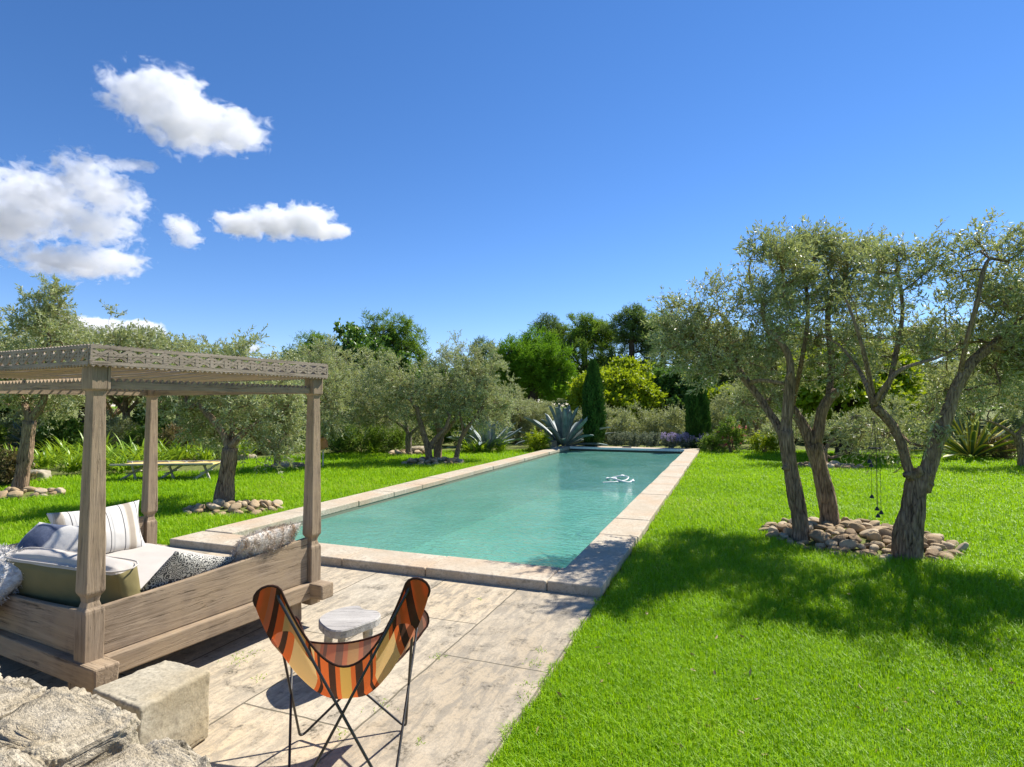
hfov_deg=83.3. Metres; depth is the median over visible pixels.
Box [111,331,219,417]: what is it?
olive tree
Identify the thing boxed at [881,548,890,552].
stone
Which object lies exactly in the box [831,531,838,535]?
stone
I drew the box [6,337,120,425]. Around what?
olive tree
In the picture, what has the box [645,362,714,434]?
broadleaf tree
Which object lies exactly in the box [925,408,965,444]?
hedge bush
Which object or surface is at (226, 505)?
stone
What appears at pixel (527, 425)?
hedge bush
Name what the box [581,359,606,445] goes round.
cypress
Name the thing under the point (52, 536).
blue pillow
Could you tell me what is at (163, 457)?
daylily clump
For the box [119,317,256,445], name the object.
olive tree
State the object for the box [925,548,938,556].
stone
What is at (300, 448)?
daylily clump
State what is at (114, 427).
hedge bush
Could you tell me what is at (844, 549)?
stone
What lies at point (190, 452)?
daylily clump
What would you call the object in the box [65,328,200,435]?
olive tree
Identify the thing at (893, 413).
bush
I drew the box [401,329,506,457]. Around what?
olive tree
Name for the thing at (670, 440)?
lavender
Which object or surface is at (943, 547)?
stone
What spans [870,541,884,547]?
stone
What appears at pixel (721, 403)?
olive tree
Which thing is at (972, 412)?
olive tree
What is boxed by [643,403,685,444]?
hedge bush
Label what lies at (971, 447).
agave
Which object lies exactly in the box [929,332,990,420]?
pine tree
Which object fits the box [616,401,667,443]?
hedge bush
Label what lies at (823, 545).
stone
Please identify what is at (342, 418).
hedge bush
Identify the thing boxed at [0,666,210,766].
stone wall
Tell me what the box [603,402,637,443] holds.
hedge bush
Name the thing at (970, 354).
olive tree
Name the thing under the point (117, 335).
olive tree
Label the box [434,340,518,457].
olive tree
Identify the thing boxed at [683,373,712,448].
cypress
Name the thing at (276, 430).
hedge bush
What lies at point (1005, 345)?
olive tree
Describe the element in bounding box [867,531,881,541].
stone
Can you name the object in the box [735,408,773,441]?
hedge bush
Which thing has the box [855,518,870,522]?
stone
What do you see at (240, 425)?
hedge bush
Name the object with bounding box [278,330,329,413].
tree
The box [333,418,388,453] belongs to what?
shrub
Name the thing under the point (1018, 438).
olive tree
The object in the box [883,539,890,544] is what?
stone
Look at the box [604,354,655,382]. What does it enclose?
deciduous tree
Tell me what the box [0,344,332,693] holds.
daybed
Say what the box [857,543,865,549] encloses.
stone
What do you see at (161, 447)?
daylily clump
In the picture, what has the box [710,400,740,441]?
hedge bush
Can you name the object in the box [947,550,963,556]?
stone
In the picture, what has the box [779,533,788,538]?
stone
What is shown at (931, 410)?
olive tree
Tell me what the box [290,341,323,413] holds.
broadleaf tree
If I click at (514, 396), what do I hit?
olive tree
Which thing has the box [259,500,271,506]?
stone
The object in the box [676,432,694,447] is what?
lavender
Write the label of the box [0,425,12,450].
hedge bush
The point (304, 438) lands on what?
hedge bush
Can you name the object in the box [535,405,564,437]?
hedge bush
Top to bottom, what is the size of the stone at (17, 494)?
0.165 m
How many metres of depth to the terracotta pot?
16.14 m
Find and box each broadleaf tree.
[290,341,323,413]
[306,317,370,422]
[340,334,421,417]
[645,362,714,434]
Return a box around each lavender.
[606,431,626,446]
[624,431,645,446]
[640,431,660,446]
[660,432,681,447]
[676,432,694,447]
[693,432,710,448]
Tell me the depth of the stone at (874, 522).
7.93 m
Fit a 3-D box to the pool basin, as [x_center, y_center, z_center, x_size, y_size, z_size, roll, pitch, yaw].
[1.425,3.047,14.484,4.458,1.473,16.784,-1,-2,21]
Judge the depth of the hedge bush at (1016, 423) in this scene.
24.83 m
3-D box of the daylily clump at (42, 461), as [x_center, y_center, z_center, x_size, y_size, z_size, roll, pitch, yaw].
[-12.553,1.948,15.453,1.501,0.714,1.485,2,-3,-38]
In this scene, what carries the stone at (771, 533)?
on the earth mound at (863, 539)
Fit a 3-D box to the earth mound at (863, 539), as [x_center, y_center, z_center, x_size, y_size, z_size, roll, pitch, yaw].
[4.515,2.014,7.555,2.200,0.104,2.240,0,-2,0]
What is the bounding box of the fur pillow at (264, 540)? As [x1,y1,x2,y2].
[229,520,302,563]
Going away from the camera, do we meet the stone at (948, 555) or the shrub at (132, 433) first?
the stone at (948, 555)
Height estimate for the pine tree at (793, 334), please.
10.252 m
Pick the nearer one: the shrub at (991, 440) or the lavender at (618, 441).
the shrub at (991, 440)
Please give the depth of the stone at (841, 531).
7.44 m
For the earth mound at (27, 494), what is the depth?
11.14 m
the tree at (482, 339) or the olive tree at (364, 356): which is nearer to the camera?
the olive tree at (364, 356)
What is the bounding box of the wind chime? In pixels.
[867,421,883,517]
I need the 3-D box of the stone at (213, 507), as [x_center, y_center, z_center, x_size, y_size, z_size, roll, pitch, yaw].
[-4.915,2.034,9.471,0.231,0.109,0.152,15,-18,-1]
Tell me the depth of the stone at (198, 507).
9.40 m
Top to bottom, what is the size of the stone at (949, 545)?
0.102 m
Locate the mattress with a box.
[106,543,221,587]
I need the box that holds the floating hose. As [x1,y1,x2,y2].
[603,475,634,482]
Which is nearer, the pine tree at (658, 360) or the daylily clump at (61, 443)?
the daylily clump at (61, 443)
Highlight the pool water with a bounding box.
[295,450,680,568]
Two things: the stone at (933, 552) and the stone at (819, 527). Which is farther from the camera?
the stone at (819, 527)
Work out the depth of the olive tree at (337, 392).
16.31 m
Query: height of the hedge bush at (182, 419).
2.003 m
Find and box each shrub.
[0,441,39,487]
[120,421,167,452]
[158,422,199,459]
[197,438,222,458]
[242,436,271,454]
[322,421,360,453]
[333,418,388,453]
[521,425,552,451]
[695,432,726,451]
[712,415,749,452]
[746,430,779,452]
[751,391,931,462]
[975,433,1016,459]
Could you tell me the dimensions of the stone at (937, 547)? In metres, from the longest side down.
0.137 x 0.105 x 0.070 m
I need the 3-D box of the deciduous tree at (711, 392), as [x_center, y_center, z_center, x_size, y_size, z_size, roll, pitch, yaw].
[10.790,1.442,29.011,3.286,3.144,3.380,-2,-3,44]
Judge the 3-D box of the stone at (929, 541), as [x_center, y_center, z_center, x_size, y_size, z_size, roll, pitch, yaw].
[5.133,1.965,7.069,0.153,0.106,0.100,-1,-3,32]
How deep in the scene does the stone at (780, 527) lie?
7.80 m
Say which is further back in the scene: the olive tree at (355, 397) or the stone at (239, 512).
the olive tree at (355, 397)
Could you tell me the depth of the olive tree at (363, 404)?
20.21 m
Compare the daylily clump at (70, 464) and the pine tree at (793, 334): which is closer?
the daylily clump at (70, 464)
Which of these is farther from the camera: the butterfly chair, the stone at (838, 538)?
the stone at (838, 538)
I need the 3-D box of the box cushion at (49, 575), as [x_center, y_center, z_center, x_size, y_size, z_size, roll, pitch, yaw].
[-2.794,1.289,3.665,1.146,0.438,0.232,-1,8,20]
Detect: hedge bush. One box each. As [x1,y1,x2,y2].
[0,408,51,453]
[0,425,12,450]
[34,415,83,455]
[75,406,141,452]
[120,405,172,437]
[165,411,208,448]
[208,409,258,444]
[261,405,297,444]
[289,412,323,445]
[323,409,356,432]
[351,402,394,443]
[385,407,437,444]
[427,411,480,445]
[500,405,542,442]
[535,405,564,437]
[572,408,583,442]
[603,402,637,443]
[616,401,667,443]
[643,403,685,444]
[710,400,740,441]
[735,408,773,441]
[771,414,808,442]
[802,418,835,444]
[906,408,938,442]
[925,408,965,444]
[979,406,1023,445]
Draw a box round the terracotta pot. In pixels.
[320,437,327,465]
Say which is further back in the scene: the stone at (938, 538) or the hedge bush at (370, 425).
the hedge bush at (370, 425)
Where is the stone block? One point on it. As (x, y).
(165, 699)
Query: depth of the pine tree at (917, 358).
55.56 m
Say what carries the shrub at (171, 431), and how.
on the planting bed at (799, 446)
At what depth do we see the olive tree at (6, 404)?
27.68 m
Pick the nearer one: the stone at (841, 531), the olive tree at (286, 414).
the stone at (841, 531)
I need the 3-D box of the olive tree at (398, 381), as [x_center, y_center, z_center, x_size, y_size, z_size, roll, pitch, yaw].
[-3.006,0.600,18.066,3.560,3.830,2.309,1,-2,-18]
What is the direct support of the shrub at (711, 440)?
on the lawn at (762, 652)
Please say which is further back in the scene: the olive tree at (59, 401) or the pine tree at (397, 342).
the pine tree at (397, 342)
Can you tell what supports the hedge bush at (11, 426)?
on the planting bed at (799, 446)
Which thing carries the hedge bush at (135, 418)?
on the planting bed at (799, 446)
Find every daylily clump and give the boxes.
[32,442,65,469]
[34,440,77,464]
[38,436,83,453]
[43,447,82,473]
[57,441,113,460]
[64,431,118,453]
[78,445,127,470]
[82,441,130,461]
[106,447,163,472]
[108,435,169,460]
[129,443,187,468]
[158,437,196,460]
[158,438,184,458]
[169,441,213,458]
[185,443,220,459]
[215,441,263,457]
[293,439,305,452]
[358,440,387,452]
[460,438,481,451]
[469,438,489,451]
[491,435,512,450]
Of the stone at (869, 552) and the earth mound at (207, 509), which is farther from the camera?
the earth mound at (207, 509)
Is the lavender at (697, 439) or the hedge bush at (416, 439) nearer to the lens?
the lavender at (697, 439)
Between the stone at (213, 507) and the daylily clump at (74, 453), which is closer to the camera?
the stone at (213, 507)
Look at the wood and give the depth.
56.49 m
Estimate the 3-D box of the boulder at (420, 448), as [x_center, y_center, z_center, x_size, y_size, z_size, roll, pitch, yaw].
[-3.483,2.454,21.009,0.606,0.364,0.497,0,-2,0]
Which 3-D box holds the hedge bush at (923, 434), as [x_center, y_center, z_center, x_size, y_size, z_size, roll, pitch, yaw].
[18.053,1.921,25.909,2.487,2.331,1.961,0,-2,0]
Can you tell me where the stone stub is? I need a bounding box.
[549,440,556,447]
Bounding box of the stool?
[318,606,380,641]
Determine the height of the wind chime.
1.108 m
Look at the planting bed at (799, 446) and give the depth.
24.17 m
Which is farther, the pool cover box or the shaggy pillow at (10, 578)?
the pool cover box
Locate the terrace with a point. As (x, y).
(464, 697)
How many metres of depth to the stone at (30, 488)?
11.45 m
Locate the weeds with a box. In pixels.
[217,597,546,744]
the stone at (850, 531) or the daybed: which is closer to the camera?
the daybed
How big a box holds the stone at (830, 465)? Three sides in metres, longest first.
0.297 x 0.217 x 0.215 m
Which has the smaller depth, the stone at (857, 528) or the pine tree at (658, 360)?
the stone at (857, 528)
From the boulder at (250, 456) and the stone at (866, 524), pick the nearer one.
the stone at (866, 524)
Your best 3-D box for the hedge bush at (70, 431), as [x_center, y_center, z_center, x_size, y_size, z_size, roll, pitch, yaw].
[-15.418,1.953,20.022,2.167,1.706,1.754,0,-2,0]
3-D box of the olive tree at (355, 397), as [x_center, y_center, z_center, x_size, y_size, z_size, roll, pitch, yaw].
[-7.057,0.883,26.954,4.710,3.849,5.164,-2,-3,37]
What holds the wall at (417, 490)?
on the lawn at (762, 652)
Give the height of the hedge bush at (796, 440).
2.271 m
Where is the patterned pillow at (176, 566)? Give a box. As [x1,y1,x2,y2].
[141,551,235,591]
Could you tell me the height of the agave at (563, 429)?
1.776 m
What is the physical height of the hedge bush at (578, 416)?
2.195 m
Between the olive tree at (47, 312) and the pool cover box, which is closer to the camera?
the olive tree at (47, 312)
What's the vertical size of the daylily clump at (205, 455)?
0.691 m
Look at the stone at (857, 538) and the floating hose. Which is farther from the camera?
the floating hose
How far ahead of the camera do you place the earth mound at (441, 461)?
17.23 m
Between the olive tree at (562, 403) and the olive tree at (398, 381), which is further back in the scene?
the olive tree at (562, 403)
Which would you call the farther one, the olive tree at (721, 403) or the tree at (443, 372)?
the tree at (443, 372)
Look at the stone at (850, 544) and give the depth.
6.90 m
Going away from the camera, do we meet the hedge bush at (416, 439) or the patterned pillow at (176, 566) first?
the patterned pillow at (176, 566)
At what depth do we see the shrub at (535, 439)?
21.89 m
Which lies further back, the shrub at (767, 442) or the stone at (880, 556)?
the shrub at (767, 442)
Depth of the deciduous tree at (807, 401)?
19.40 m
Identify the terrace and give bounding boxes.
[0,544,601,766]
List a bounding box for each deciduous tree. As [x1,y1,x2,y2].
[561,363,669,430]
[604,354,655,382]
[707,381,756,440]
[773,340,928,455]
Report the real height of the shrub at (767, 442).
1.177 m
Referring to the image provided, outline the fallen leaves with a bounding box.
[536,554,1018,757]
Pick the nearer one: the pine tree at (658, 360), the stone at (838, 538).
the stone at (838, 538)
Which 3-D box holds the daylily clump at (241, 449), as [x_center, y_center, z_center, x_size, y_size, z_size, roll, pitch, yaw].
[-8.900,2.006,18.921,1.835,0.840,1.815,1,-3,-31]
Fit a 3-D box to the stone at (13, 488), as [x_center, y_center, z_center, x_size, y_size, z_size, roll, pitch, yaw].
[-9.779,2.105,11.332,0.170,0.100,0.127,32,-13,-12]
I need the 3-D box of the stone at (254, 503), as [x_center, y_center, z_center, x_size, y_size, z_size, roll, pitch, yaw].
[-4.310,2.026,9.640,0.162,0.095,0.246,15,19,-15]
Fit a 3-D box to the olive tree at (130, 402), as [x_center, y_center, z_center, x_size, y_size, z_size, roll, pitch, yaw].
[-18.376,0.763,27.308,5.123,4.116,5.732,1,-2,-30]
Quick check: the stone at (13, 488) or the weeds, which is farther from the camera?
the stone at (13, 488)
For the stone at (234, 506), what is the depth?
9.36 m
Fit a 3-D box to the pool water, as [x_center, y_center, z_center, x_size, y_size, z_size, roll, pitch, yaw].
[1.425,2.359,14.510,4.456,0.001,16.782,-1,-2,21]
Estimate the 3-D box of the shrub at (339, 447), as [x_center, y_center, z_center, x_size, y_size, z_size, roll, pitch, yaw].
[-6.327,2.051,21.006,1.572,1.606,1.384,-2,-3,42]
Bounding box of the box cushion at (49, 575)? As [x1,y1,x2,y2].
[4,547,140,606]
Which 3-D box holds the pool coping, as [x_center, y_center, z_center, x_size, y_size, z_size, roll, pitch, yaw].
[1.465,2.262,14.620,5.470,0.106,18.021,-1,-2,21]
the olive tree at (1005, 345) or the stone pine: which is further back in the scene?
the stone pine
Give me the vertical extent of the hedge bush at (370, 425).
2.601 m
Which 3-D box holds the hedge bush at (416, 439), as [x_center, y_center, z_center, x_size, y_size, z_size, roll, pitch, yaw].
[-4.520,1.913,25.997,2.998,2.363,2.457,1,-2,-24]
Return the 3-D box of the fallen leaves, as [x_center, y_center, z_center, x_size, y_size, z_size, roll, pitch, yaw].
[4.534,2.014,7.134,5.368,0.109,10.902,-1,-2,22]
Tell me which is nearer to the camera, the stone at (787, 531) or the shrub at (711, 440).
the stone at (787, 531)
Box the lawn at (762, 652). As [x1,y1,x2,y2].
[0,406,1023,766]
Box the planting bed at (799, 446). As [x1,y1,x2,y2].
[1,409,1022,476]
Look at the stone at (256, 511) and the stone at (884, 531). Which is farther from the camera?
the stone at (256, 511)
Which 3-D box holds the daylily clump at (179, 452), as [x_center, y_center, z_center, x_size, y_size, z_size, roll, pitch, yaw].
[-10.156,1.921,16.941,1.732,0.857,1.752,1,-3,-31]
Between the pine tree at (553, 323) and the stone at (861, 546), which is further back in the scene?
the pine tree at (553, 323)
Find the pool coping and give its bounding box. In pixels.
[170,445,699,596]
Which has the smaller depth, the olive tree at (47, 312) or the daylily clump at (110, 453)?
the olive tree at (47, 312)
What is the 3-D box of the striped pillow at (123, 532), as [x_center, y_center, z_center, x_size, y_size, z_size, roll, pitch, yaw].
[-3.693,1.325,5.155,0.187,0.460,0.760,-21,-11,25]
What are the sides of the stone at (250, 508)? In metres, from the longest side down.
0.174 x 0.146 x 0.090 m
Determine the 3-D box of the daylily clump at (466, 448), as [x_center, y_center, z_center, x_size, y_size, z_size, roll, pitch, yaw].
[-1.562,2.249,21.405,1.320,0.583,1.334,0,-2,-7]
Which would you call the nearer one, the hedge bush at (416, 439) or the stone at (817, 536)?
the stone at (817, 536)
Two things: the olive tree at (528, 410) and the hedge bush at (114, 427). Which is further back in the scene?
the olive tree at (528, 410)
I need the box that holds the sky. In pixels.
[0,0,1023,406]
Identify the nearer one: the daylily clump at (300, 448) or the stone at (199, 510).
the stone at (199, 510)
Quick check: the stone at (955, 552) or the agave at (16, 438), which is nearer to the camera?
the stone at (955, 552)
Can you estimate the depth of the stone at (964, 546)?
6.88 m
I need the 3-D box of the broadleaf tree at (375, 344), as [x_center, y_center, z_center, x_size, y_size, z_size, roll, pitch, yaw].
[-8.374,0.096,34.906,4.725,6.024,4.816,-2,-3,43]
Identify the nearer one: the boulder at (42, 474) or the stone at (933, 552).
the stone at (933, 552)
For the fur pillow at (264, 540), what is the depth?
4.29 m
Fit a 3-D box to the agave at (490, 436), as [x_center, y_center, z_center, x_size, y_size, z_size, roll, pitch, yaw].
[-1.005,1.917,22.328,3.486,1.425,3.160,1,-3,-34]
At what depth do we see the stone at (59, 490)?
11.49 m
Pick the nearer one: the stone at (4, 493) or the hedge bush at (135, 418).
the stone at (4, 493)
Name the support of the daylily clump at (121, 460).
on the planting bed at (799, 446)
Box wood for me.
[0,332,1023,424]
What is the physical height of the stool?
0.370 m
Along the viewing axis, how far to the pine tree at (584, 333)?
51.35 m
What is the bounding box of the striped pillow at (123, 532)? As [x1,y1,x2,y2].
[46,500,144,553]
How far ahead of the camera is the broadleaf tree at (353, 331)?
35.65 m
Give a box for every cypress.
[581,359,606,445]
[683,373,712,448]
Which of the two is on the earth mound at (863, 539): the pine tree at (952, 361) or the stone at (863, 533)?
the stone at (863, 533)
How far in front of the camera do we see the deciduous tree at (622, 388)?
29.84 m
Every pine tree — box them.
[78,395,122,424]
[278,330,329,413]
[340,307,433,378]
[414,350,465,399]
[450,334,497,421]
[519,312,579,417]
[546,311,618,378]
[598,302,664,421]
[638,310,690,367]
[713,322,771,387]
[764,318,814,360]
[880,324,941,375]
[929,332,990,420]
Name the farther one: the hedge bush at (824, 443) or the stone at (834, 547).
the hedge bush at (824, 443)
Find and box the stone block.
[92,660,209,747]
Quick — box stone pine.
[487,323,579,430]
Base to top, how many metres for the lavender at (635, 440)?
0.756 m
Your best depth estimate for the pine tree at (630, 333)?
49.72 m
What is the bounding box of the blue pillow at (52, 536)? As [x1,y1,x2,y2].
[14,522,78,551]
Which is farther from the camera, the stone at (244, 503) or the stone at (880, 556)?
the stone at (244, 503)
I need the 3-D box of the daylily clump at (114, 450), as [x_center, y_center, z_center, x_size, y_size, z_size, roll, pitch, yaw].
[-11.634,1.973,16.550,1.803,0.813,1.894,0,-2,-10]
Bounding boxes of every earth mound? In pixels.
[2,491,64,499]
[192,505,268,516]
[407,460,445,465]
[785,527,958,562]
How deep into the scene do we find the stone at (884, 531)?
7.25 m
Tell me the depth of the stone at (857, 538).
7.12 m
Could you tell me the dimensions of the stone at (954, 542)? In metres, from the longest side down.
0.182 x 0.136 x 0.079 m
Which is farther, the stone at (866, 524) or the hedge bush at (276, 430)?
the hedge bush at (276, 430)
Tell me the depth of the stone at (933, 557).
6.46 m
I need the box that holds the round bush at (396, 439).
[370,420,415,451]
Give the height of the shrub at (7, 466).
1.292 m
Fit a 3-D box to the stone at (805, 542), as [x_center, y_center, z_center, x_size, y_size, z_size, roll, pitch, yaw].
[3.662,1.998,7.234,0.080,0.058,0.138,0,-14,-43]
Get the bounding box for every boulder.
[30,469,51,480]
[237,454,256,459]
[412,446,423,452]
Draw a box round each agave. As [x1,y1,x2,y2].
[4,422,55,452]
[446,416,530,449]
[515,404,611,445]
[895,409,1019,457]
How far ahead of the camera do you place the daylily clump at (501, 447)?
21.65 m
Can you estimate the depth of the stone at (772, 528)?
7.78 m
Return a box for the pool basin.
[292,449,681,567]
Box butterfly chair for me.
[252,577,430,766]
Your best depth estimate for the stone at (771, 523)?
8.25 m
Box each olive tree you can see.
[0,272,113,489]
[0,299,169,451]
[0,311,103,380]
[3,395,28,438]
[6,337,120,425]
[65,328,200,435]
[77,395,145,442]
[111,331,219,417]
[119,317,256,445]
[135,323,320,501]
[219,343,352,449]
[262,333,359,465]
[266,346,390,425]
[320,372,407,439]
[343,349,449,454]
[357,342,471,459]
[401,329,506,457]
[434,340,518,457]
[461,384,526,406]
[482,391,553,442]
[521,398,567,426]
[639,215,837,540]
[709,379,779,431]
[732,214,917,525]
[813,207,1023,561]
[913,367,983,447]
[928,355,1023,439]
[933,361,1023,465]
[947,344,1023,377]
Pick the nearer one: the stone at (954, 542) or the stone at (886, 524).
the stone at (954, 542)
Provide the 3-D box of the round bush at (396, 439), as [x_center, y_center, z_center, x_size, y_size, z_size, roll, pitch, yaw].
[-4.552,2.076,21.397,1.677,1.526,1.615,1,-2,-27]
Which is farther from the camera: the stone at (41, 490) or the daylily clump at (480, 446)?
the daylily clump at (480, 446)
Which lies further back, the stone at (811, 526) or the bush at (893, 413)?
the bush at (893, 413)
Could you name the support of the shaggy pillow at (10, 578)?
on the daybed
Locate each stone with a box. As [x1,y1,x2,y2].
[0,490,7,496]
[6,491,22,498]
[10,487,19,490]
[22,486,36,491]
[34,488,46,493]
[54,487,65,492]
[191,504,204,511]
[193,508,202,513]
[207,504,220,509]
[213,499,224,506]
[223,502,230,508]
[227,502,241,511]
[233,511,243,515]
[241,501,246,506]
[247,505,254,511]
[249,499,259,508]
[250,510,261,515]
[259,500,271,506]
[271,500,282,505]
[765,522,776,525]
[765,531,778,537]
[767,526,778,531]
[776,524,788,532]
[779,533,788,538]
[783,528,791,535]
[799,540,808,544]
[808,522,813,530]
[808,530,829,542]
[813,524,825,529]
[815,543,826,548]
[825,526,834,530]
[825,539,837,545]
[827,463,834,468]
[827,545,839,550]
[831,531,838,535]
[831,535,845,544]
[834,528,844,534]
[838,546,849,555]
[839,539,856,549]
[840,520,851,527]
[841,517,850,521]
[845,528,856,534]
[848,534,861,542]
[849,522,865,532]
[851,519,861,524]
[854,550,865,557]
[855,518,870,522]
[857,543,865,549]
[859,528,878,537]
[861,523,873,526]
[862,549,876,556]
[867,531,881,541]
[869,520,879,525]
[869,544,878,551]
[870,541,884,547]
[877,554,889,561]
[878,528,891,536]
[881,523,891,527]
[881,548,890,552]
[882,535,890,541]
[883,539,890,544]
[925,534,941,542]
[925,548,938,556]
[926,555,942,562]
[927,539,936,545]
[929,546,941,551]
[930,543,945,550]
[939,552,955,560]
[941,542,956,549]
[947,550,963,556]
[948,540,958,545]
[955,542,968,551]
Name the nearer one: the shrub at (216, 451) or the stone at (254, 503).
the stone at (254, 503)
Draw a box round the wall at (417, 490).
[299,450,564,522]
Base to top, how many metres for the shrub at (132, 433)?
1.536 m
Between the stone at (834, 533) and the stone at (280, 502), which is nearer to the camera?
the stone at (834, 533)
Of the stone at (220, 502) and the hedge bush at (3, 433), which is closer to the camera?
the stone at (220, 502)
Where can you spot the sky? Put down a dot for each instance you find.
(214, 169)
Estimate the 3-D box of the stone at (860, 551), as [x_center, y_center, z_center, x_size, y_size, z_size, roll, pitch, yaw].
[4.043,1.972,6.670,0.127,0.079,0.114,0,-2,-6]
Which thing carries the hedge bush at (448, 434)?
on the planting bed at (799, 446)
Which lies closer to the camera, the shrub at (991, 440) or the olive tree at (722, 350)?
the olive tree at (722, 350)
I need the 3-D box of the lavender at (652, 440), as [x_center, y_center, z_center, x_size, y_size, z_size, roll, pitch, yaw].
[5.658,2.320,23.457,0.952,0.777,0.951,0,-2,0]
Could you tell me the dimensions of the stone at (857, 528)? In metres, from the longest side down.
0.253 x 0.164 x 0.141 m
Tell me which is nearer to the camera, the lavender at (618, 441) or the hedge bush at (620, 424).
the lavender at (618, 441)
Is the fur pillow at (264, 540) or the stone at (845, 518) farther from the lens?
the stone at (845, 518)
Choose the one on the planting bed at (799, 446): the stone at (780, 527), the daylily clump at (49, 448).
the daylily clump at (49, 448)
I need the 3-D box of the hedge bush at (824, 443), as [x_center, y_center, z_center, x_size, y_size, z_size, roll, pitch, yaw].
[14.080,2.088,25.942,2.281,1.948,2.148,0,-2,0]
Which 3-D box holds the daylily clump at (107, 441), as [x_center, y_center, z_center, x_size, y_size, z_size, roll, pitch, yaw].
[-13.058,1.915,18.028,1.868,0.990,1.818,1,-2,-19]
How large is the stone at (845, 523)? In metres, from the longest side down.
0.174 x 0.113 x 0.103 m
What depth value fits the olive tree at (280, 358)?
22.61 m
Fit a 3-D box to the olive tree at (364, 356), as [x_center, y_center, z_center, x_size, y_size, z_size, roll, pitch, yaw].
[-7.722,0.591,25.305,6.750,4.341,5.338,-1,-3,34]
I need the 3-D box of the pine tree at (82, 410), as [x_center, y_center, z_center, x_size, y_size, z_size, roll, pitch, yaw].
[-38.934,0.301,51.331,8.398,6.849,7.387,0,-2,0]
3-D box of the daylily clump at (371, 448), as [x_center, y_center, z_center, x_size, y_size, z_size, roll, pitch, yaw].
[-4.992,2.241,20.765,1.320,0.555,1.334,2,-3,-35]
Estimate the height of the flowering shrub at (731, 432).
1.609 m
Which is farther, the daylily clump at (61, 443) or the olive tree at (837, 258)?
the daylily clump at (61, 443)
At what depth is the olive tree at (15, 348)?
18.35 m
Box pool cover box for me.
[570,446,684,452]
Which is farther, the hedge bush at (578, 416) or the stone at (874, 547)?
the hedge bush at (578, 416)
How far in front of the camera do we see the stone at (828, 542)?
7.00 m
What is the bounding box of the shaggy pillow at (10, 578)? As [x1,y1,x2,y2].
[0,543,25,605]
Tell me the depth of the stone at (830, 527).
7.61 m
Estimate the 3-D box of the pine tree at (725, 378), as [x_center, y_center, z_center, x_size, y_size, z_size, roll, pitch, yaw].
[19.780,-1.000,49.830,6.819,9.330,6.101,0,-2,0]
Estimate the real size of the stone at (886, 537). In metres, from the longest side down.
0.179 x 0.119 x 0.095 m
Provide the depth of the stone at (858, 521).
7.99 m
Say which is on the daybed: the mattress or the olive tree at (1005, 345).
the mattress
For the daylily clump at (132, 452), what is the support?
on the planting bed at (799, 446)
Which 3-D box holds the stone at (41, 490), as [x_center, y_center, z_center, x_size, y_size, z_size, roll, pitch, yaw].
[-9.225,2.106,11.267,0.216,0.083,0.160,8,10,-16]
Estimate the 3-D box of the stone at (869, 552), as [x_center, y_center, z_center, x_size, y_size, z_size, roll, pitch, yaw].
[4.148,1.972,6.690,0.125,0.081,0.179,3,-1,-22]
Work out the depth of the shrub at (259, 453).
20.49 m

